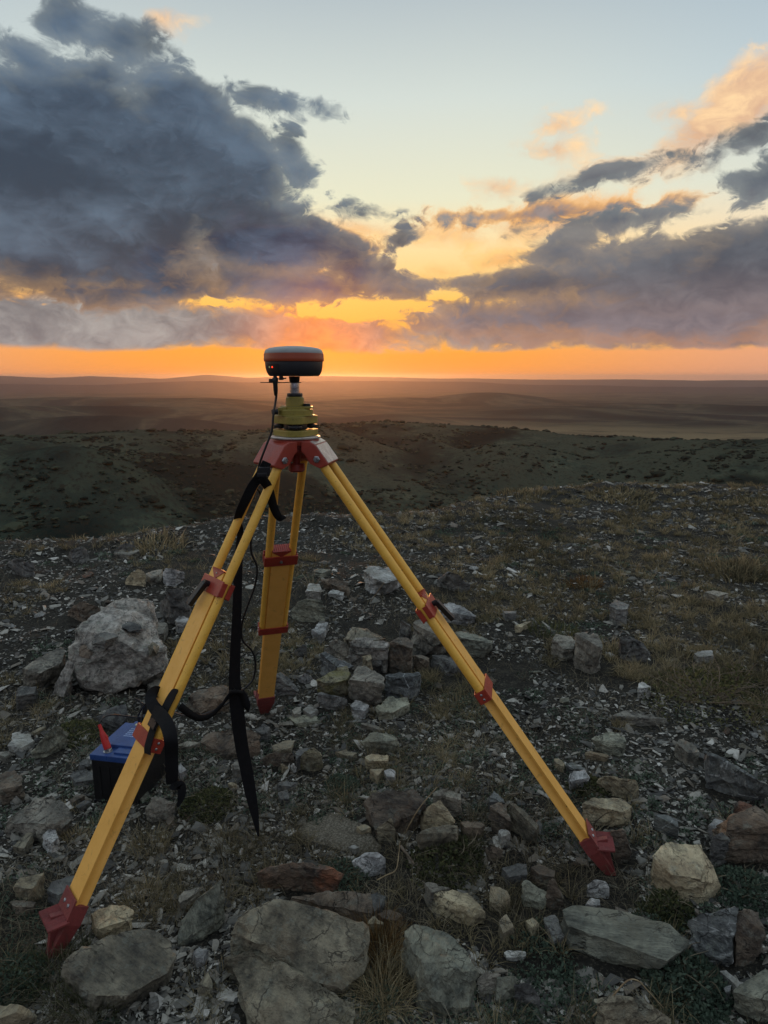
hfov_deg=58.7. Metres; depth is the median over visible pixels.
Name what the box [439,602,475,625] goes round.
rock
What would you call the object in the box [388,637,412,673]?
rock
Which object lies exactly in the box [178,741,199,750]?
rock
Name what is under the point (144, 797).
loose stone
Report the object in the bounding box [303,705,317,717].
rock
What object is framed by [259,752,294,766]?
flat rock
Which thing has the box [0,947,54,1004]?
herb clump
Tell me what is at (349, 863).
herb clump
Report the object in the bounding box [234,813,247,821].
loose stone
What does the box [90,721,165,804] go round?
battery
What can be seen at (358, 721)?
rock
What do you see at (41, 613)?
loose stone
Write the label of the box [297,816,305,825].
loose stone
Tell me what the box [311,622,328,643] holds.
rock
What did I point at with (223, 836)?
grass tuft
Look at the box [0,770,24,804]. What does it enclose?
rock
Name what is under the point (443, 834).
rock
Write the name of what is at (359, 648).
rock
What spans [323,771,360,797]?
herb clump
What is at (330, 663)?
rock
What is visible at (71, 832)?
grass tuft
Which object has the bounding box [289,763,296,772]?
rock
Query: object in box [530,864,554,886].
rock
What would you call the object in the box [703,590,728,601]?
rock
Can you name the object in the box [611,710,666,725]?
flat rock
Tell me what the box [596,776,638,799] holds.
rock
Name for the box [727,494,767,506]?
grass tuft
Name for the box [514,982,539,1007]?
rock
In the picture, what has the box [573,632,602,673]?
rock
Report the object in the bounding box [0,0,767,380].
sky
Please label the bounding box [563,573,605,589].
grass tuft
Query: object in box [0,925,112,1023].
grass tuft
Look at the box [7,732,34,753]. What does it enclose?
rock
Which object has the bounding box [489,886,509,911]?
rock
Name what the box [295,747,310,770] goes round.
rock
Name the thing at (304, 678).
rock
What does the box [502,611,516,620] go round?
rock
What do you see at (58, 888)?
rock
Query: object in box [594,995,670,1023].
rock
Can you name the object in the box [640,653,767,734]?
shrub
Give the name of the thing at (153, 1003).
rock
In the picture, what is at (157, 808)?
rock
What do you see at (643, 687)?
rock
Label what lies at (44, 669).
rock
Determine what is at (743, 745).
loose stone
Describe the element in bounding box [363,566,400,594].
rock
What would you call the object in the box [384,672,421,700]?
rock
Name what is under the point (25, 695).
rock
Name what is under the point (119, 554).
rock
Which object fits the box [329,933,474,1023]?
grass tuft
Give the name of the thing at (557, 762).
rock
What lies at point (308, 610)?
flat rock
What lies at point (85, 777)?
flat rock
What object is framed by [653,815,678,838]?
rock
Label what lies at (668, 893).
herb clump
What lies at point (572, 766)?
rock
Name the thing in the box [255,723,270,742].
rock
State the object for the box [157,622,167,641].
rock
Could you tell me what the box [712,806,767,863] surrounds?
boulder
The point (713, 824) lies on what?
rock
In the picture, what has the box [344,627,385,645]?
rock
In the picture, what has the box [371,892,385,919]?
rock
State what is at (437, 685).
loose stone
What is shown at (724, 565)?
grass tuft
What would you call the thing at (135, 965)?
flat rock
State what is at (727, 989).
rock
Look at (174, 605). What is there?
rock
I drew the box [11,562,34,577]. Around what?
rock
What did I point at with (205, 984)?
rock
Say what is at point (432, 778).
loose stone
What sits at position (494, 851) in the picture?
rock
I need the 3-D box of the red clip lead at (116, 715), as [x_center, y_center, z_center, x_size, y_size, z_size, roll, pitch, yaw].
[-0.998,0.769,2.550,0.045,0.065,0.170,8,14,34]
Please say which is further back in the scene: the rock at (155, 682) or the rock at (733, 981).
the rock at (155, 682)
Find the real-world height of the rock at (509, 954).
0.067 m
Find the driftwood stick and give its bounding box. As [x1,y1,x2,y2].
[400,845,414,864]
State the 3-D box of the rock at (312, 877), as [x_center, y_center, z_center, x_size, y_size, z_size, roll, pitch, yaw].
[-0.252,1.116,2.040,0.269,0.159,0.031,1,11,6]
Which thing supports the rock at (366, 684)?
on the ground at (506, 678)
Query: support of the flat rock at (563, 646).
on the ground at (506, 678)
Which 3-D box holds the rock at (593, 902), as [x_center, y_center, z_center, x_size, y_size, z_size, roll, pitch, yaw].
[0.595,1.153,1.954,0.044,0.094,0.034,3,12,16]
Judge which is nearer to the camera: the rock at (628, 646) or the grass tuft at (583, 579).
the rock at (628, 646)
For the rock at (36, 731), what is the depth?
2.96 m
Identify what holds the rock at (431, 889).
on the ground at (506, 678)
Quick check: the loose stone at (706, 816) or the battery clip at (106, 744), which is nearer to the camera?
the loose stone at (706, 816)
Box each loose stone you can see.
[34,611,45,617]
[82,571,93,577]
[85,907,95,916]
[140,791,150,801]
[159,847,172,853]
[182,814,191,821]
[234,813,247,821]
[266,712,275,719]
[277,706,286,711]
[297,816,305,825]
[427,775,436,781]
[432,682,441,688]
[469,566,477,569]
[556,816,562,822]
[559,697,568,703]
[696,812,709,818]
[723,727,730,734]
[724,753,732,757]
[738,743,750,749]
[746,752,756,756]
[749,731,757,737]
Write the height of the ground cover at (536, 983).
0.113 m
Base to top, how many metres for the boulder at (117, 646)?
0.601 m
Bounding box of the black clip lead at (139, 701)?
[134,698,143,722]
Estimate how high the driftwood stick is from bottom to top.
0.012 m
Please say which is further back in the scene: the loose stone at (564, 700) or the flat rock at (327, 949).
the loose stone at (564, 700)
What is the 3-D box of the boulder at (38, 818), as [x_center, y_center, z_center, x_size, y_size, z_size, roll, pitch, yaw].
[-1.138,1.054,2.281,0.220,0.175,0.110,0,11,0]
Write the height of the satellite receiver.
0.105 m
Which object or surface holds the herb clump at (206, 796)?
on the ground at (506, 678)
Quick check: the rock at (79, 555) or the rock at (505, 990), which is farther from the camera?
the rock at (79, 555)
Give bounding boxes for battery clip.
[98,724,111,752]
[137,705,146,722]
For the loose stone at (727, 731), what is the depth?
2.92 m
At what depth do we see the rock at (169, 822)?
2.35 m
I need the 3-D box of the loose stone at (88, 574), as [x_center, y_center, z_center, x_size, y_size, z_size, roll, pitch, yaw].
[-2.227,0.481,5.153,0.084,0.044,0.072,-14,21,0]
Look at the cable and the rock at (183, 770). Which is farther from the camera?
the rock at (183, 770)
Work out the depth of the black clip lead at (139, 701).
2.60 m
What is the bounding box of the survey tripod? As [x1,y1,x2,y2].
[39,435,615,958]
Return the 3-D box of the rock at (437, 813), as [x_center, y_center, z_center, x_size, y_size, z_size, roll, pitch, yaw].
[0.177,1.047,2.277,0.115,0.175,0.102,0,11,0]
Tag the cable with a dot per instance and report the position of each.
(274, 381)
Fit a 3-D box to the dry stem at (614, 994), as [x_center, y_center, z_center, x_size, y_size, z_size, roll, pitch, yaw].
[0.574,1.136,1.597,0.170,0.112,0.010,0,11,-1]
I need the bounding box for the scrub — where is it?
[0,419,767,540]
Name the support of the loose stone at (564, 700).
on the ground at (506, 678)
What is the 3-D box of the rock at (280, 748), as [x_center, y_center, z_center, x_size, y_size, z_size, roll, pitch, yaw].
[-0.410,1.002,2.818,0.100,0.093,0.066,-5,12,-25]
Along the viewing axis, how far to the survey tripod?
2.01 m
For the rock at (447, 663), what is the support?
on the ground at (506, 678)
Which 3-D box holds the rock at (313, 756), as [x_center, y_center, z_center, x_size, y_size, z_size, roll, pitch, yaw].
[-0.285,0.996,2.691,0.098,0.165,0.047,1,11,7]
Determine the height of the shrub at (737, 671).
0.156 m
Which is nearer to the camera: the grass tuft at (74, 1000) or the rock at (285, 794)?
the grass tuft at (74, 1000)
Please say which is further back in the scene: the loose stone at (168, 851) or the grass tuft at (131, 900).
the loose stone at (168, 851)
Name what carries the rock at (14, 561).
on the ground at (506, 678)
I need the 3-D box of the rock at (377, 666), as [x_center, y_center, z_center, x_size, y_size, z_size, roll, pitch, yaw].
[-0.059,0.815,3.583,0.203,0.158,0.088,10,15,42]
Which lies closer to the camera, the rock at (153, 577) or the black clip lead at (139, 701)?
the black clip lead at (139, 701)
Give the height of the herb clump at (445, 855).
0.087 m
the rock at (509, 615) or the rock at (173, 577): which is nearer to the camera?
the rock at (509, 615)
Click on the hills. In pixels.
(638, 409)
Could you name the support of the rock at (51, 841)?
on the ground at (506, 678)
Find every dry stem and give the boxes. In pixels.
[377,843,399,879]
[404,787,436,833]
[591,979,663,1017]
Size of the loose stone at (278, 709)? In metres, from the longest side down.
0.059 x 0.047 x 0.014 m
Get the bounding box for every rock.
[0,751,10,763]
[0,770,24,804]
[0,1004,36,1023]
[7,558,23,567]
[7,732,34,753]
[10,796,22,805]
[10,900,35,916]
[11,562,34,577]
[12,832,33,856]
[13,873,44,901]
[15,686,37,710]
[22,647,65,687]
[30,726,68,758]
[31,727,45,735]
[43,829,59,852]
[47,875,73,905]
[61,929,176,1012]
[68,547,89,563]
[68,601,99,621]
[69,794,84,808]
[70,770,93,787]
[75,800,91,811]
[78,759,91,770]
[90,905,133,938]
[96,704,128,731]
[113,543,135,552]
[114,549,142,558]
[125,569,145,586]
[145,796,175,821]
[146,569,162,585]
[147,679,161,690]
[148,996,158,1010]
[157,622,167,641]
[160,588,190,625]
[163,568,184,586]
[166,815,174,829]
[175,616,188,632]
[177,880,224,946]
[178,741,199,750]
[178,763,186,780]
[178,887,199,912]
[186,685,229,713]
[193,947,208,967]
[197,973,213,996]
[201,730,260,758]
[210,974,219,990]
[224,949,354,1023]
[228,782,236,788]
[230,899,369,996]
[232,762,241,780]
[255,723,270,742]
[256,862,343,892]
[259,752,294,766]
[272,740,293,752]
[275,672,298,695]
[277,781,296,791]
[278,764,287,772]
[278,789,289,804]
[289,714,320,727]
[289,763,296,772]
[290,890,372,922]
[291,599,324,621]
[292,707,300,717]
[294,644,306,656]
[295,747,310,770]
[298,813,380,854]
[299,673,312,683]
[300,748,322,770]
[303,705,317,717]
[305,583,320,599]
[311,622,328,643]
[312,568,331,577]
[316,666,350,696]
[317,692,346,709]
[320,651,353,676]
[321,578,349,595]
[324,640,348,662]
[328,589,344,600]
[335,750,356,761]
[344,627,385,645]
[345,719,367,725]
[347,637,389,672]
[348,666,384,705]
[348,845,358,853]
[350,700,368,718]
[352,852,385,876]
[356,824,370,833]
[360,723,384,732]
[361,732,398,753]
[362,655,372,669]
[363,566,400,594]
[365,754,388,769]
[367,916,383,934]
[369,769,383,784]
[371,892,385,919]
[372,660,382,673]
[375,696,409,719]
[376,818,395,841]
[378,910,402,931]
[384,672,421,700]
[384,769,395,784]
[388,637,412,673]
[399,621,410,637]
[411,619,445,657]
[413,654,429,671]
[416,825,458,852]
[420,800,454,830]
[424,882,449,909]
[431,655,460,675]
[432,789,461,817]
[432,890,485,925]
[437,572,469,592]
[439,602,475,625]
[454,631,492,657]
[460,821,484,838]
[477,972,500,997]
[485,846,502,861]
[488,791,504,811]
[488,802,511,833]
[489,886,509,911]
[495,976,516,1004]
[498,829,510,847]
[498,914,513,943]
[501,863,526,887]
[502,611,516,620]
[504,950,525,960]
[508,802,539,842]
[514,621,531,632]
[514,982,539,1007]
[521,880,546,909]
[525,918,538,935]
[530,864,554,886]
[543,915,564,946]
[545,878,563,910]
[551,634,574,660]
[553,758,564,772]
[560,905,689,970]
[566,762,587,772]
[568,770,589,791]
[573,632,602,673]
[582,798,631,826]
[585,751,608,761]
[585,898,600,907]
[586,879,608,898]
[592,732,626,755]
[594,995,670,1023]
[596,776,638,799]
[609,600,629,624]
[610,829,631,862]
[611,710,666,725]
[618,635,649,661]
[637,682,650,697]
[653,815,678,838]
[674,739,698,766]
[687,906,738,966]
[693,650,713,663]
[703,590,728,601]
[704,752,767,800]
[708,818,722,839]
[709,832,729,865]
[719,970,740,991]
[724,985,730,1001]
[733,801,751,812]
[733,909,765,965]
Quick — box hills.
[0,375,767,540]
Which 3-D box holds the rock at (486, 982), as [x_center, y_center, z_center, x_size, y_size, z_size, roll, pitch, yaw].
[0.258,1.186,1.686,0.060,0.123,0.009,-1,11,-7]
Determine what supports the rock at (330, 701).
on the ground at (506, 678)
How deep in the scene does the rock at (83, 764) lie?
2.67 m
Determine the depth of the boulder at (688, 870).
2.01 m
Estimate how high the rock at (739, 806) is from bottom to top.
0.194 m
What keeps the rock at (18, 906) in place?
on the ground at (506, 678)
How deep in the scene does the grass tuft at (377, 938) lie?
1.83 m
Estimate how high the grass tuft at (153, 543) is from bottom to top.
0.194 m
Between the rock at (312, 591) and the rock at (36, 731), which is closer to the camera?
the rock at (36, 731)
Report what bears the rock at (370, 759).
on the ground at (506, 678)
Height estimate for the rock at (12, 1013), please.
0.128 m
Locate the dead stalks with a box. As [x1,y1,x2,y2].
[0,501,767,1023]
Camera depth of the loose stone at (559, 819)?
2.34 m
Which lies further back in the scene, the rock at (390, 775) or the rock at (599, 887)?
the rock at (390, 775)
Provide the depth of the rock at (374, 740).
2.80 m
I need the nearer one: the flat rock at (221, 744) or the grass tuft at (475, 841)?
the grass tuft at (475, 841)
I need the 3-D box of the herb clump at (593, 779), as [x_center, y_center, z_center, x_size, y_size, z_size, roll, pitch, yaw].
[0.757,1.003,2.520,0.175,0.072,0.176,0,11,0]
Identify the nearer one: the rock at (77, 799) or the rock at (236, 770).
the rock at (77, 799)
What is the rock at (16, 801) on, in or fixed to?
on the ground at (506, 678)
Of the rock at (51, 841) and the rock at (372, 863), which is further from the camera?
the rock at (51, 841)
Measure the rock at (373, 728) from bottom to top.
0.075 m
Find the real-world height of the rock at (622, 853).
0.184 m
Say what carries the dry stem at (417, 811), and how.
on the ground at (506, 678)
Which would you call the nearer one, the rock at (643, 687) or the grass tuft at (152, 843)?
the grass tuft at (152, 843)
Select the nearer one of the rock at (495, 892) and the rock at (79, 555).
the rock at (495, 892)
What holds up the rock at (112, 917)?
on the ground at (506, 678)
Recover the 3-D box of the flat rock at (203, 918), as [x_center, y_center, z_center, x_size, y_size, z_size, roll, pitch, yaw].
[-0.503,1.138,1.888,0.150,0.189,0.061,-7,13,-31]
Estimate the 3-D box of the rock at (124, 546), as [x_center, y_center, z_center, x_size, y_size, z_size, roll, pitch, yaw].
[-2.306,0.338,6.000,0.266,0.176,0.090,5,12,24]
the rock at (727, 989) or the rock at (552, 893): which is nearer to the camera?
the rock at (727, 989)
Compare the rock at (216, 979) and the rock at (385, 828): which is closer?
the rock at (216, 979)
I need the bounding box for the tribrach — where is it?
[271,383,317,437]
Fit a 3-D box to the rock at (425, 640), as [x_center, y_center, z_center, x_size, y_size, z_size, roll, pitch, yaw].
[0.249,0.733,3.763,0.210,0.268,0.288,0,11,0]
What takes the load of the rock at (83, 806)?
on the ground at (506, 678)
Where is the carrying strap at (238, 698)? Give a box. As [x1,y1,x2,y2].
[178,460,285,835]
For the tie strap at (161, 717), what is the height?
0.285 m
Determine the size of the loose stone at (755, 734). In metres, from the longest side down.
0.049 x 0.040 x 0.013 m
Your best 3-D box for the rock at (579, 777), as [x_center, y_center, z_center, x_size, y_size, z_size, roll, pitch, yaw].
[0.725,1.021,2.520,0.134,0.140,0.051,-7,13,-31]
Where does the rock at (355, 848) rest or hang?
on the ground at (506, 678)
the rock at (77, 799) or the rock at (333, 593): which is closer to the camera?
the rock at (77, 799)
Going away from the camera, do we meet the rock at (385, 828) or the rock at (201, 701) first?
the rock at (385, 828)
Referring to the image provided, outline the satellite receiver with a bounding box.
[260,346,323,382]
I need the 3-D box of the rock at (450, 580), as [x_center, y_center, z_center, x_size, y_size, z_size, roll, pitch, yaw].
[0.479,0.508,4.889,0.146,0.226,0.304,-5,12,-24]
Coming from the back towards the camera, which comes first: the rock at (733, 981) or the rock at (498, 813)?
the rock at (498, 813)
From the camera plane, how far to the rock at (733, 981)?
1.72 m
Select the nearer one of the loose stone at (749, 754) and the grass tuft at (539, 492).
the loose stone at (749, 754)
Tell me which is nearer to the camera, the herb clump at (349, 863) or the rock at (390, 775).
the herb clump at (349, 863)
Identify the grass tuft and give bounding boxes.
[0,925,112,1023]
[33,962,134,1023]
[57,821,93,844]
[108,867,182,921]
[115,818,177,860]
[117,527,196,555]
[204,821,247,861]
[294,569,322,588]
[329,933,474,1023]
[342,898,444,1004]
[455,789,521,857]
[458,829,488,854]
[495,486,548,497]
[521,616,581,638]
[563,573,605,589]
[584,486,656,506]
[629,896,674,922]
[693,553,767,583]
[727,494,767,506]
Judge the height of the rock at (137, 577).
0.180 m
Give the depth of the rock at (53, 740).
2.79 m
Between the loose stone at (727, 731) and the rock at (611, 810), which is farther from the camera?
the loose stone at (727, 731)
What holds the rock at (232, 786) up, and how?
on the ground at (506, 678)
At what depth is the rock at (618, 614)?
4.19 m
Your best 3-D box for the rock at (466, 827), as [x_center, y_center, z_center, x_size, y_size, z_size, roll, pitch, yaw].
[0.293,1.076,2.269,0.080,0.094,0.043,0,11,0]
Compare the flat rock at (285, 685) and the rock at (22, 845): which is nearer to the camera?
the rock at (22, 845)
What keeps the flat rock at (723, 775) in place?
on the ground at (506, 678)
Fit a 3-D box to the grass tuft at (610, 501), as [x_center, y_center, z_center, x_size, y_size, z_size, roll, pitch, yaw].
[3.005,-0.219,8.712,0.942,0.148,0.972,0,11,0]
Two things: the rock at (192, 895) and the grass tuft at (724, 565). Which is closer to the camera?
the rock at (192, 895)
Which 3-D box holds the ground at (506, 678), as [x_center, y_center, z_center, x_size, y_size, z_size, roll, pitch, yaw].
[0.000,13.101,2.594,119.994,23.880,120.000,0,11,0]
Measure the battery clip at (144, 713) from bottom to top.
0.085 m
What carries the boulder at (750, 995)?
on the ground at (506, 678)
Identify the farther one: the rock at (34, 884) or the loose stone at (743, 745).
the loose stone at (743, 745)
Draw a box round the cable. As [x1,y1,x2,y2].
[137,378,277,716]
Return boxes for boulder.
[4,795,73,842]
[53,598,168,696]
[364,789,425,836]
[399,924,478,1017]
[650,842,720,905]
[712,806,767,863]
[733,969,767,1022]
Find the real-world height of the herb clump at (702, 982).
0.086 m
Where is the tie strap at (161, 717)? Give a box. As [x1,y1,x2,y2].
[144,686,185,806]
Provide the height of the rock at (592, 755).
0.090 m
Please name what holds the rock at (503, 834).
on the ground at (506, 678)
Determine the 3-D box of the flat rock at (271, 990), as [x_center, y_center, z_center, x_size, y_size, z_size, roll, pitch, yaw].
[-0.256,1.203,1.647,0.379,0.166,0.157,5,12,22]
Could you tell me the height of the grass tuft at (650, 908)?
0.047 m
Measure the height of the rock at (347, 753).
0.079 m
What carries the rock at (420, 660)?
on the ground at (506, 678)
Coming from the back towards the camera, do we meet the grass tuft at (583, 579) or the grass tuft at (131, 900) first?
the grass tuft at (583, 579)
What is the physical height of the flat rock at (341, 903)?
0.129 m
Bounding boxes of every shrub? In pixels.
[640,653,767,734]
[709,658,764,694]
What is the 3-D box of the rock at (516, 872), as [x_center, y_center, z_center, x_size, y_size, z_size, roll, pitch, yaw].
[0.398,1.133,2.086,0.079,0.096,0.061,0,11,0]
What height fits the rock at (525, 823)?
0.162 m
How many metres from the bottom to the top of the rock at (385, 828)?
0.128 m
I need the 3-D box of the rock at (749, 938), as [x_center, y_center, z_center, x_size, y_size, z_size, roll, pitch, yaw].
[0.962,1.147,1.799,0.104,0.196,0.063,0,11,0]
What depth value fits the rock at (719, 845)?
2.12 m
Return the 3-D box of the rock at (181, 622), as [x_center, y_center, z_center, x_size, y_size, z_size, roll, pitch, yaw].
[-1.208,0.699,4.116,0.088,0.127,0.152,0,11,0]
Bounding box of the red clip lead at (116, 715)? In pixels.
[99,714,137,723]
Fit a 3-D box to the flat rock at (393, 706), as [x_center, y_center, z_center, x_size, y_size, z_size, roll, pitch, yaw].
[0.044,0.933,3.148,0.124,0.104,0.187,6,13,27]
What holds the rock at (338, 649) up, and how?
on the ground at (506, 678)
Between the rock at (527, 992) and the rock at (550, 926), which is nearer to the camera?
the rock at (527, 992)
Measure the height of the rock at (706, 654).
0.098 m
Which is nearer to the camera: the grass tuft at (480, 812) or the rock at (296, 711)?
the grass tuft at (480, 812)
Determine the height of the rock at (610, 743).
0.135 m
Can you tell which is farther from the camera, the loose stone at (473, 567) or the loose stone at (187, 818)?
the loose stone at (473, 567)
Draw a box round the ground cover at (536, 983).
[0,515,767,1023]
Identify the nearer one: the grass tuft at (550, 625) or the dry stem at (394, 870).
the dry stem at (394, 870)
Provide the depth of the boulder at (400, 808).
2.31 m
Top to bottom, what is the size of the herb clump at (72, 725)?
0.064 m
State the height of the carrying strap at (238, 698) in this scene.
1.205 m
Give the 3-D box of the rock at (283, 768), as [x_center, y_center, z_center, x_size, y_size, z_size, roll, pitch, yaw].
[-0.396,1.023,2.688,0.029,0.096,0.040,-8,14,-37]
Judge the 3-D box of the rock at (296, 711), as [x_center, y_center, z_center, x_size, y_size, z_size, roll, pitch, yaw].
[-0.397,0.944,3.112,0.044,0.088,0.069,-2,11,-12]
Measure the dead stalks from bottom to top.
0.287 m
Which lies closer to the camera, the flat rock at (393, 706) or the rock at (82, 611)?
the flat rock at (393, 706)
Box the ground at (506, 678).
[0,482,767,1023]
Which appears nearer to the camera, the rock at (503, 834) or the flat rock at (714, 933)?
the flat rock at (714, 933)
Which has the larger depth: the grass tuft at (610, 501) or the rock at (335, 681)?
the grass tuft at (610, 501)
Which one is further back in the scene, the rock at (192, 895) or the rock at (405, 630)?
the rock at (405, 630)
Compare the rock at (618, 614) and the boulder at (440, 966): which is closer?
the boulder at (440, 966)
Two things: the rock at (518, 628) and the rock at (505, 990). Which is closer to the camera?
the rock at (505, 990)
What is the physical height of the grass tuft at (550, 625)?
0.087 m
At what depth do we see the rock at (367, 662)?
3.47 m
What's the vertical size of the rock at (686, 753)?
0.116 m
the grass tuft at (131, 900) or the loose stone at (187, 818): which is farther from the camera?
the loose stone at (187, 818)
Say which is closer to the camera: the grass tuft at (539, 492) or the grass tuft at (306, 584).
the grass tuft at (306, 584)
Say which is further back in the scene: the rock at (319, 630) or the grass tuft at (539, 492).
the grass tuft at (539, 492)
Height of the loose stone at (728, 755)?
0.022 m
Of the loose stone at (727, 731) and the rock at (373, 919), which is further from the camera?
the loose stone at (727, 731)
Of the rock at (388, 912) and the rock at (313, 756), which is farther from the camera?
the rock at (313, 756)
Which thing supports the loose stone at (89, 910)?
on the ground at (506, 678)
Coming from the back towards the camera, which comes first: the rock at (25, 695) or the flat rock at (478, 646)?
the flat rock at (478, 646)
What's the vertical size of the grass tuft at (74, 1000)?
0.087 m
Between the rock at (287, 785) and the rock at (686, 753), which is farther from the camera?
the rock at (686, 753)
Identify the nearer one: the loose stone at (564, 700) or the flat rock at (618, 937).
the flat rock at (618, 937)
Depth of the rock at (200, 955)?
1.77 m
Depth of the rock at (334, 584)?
4.78 m
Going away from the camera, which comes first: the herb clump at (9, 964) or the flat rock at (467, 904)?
the herb clump at (9, 964)
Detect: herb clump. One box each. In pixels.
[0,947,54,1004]
[45,718,104,749]
[178,785,238,823]
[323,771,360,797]
[323,856,369,891]
[405,821,487,890]
[565,772,611,797]
[637,935,733,1023]
[640,887,696,932]
[714,861,767,917]
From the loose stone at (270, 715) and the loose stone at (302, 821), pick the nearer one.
the loose stone at (302, 821)
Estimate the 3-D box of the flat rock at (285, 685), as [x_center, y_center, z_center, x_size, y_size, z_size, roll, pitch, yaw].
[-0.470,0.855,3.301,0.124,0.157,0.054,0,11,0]
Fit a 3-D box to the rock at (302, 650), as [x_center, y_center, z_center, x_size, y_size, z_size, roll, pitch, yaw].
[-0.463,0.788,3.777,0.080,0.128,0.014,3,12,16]
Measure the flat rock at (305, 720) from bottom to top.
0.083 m
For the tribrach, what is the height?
0.157 m
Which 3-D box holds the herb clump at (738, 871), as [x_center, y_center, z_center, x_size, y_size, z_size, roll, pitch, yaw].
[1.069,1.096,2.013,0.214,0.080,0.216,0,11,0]
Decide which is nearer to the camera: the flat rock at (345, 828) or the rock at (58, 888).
the rock at (58, 888)
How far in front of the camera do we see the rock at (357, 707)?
3.11 m
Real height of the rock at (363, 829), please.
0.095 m
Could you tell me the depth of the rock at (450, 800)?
2.31 m
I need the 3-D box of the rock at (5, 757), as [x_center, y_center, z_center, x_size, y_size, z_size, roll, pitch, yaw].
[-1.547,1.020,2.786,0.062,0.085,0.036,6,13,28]
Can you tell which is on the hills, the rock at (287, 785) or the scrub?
the scrub
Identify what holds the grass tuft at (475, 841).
on the ground at (506, 678)
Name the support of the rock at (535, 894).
on the ground at (506, 678)
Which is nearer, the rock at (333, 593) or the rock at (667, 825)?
the rock at (667, 825)
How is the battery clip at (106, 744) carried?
attached to the battery
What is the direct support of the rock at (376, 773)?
on the ground at (506, 678)
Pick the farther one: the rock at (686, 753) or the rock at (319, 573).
the rock at (319, 573)
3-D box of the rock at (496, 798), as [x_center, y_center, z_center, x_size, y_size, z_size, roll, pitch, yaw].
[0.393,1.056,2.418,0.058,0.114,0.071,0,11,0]
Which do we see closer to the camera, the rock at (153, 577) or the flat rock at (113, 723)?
the flat rock at (113, 723)
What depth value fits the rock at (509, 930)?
1.86 m
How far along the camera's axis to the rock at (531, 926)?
1.87 m

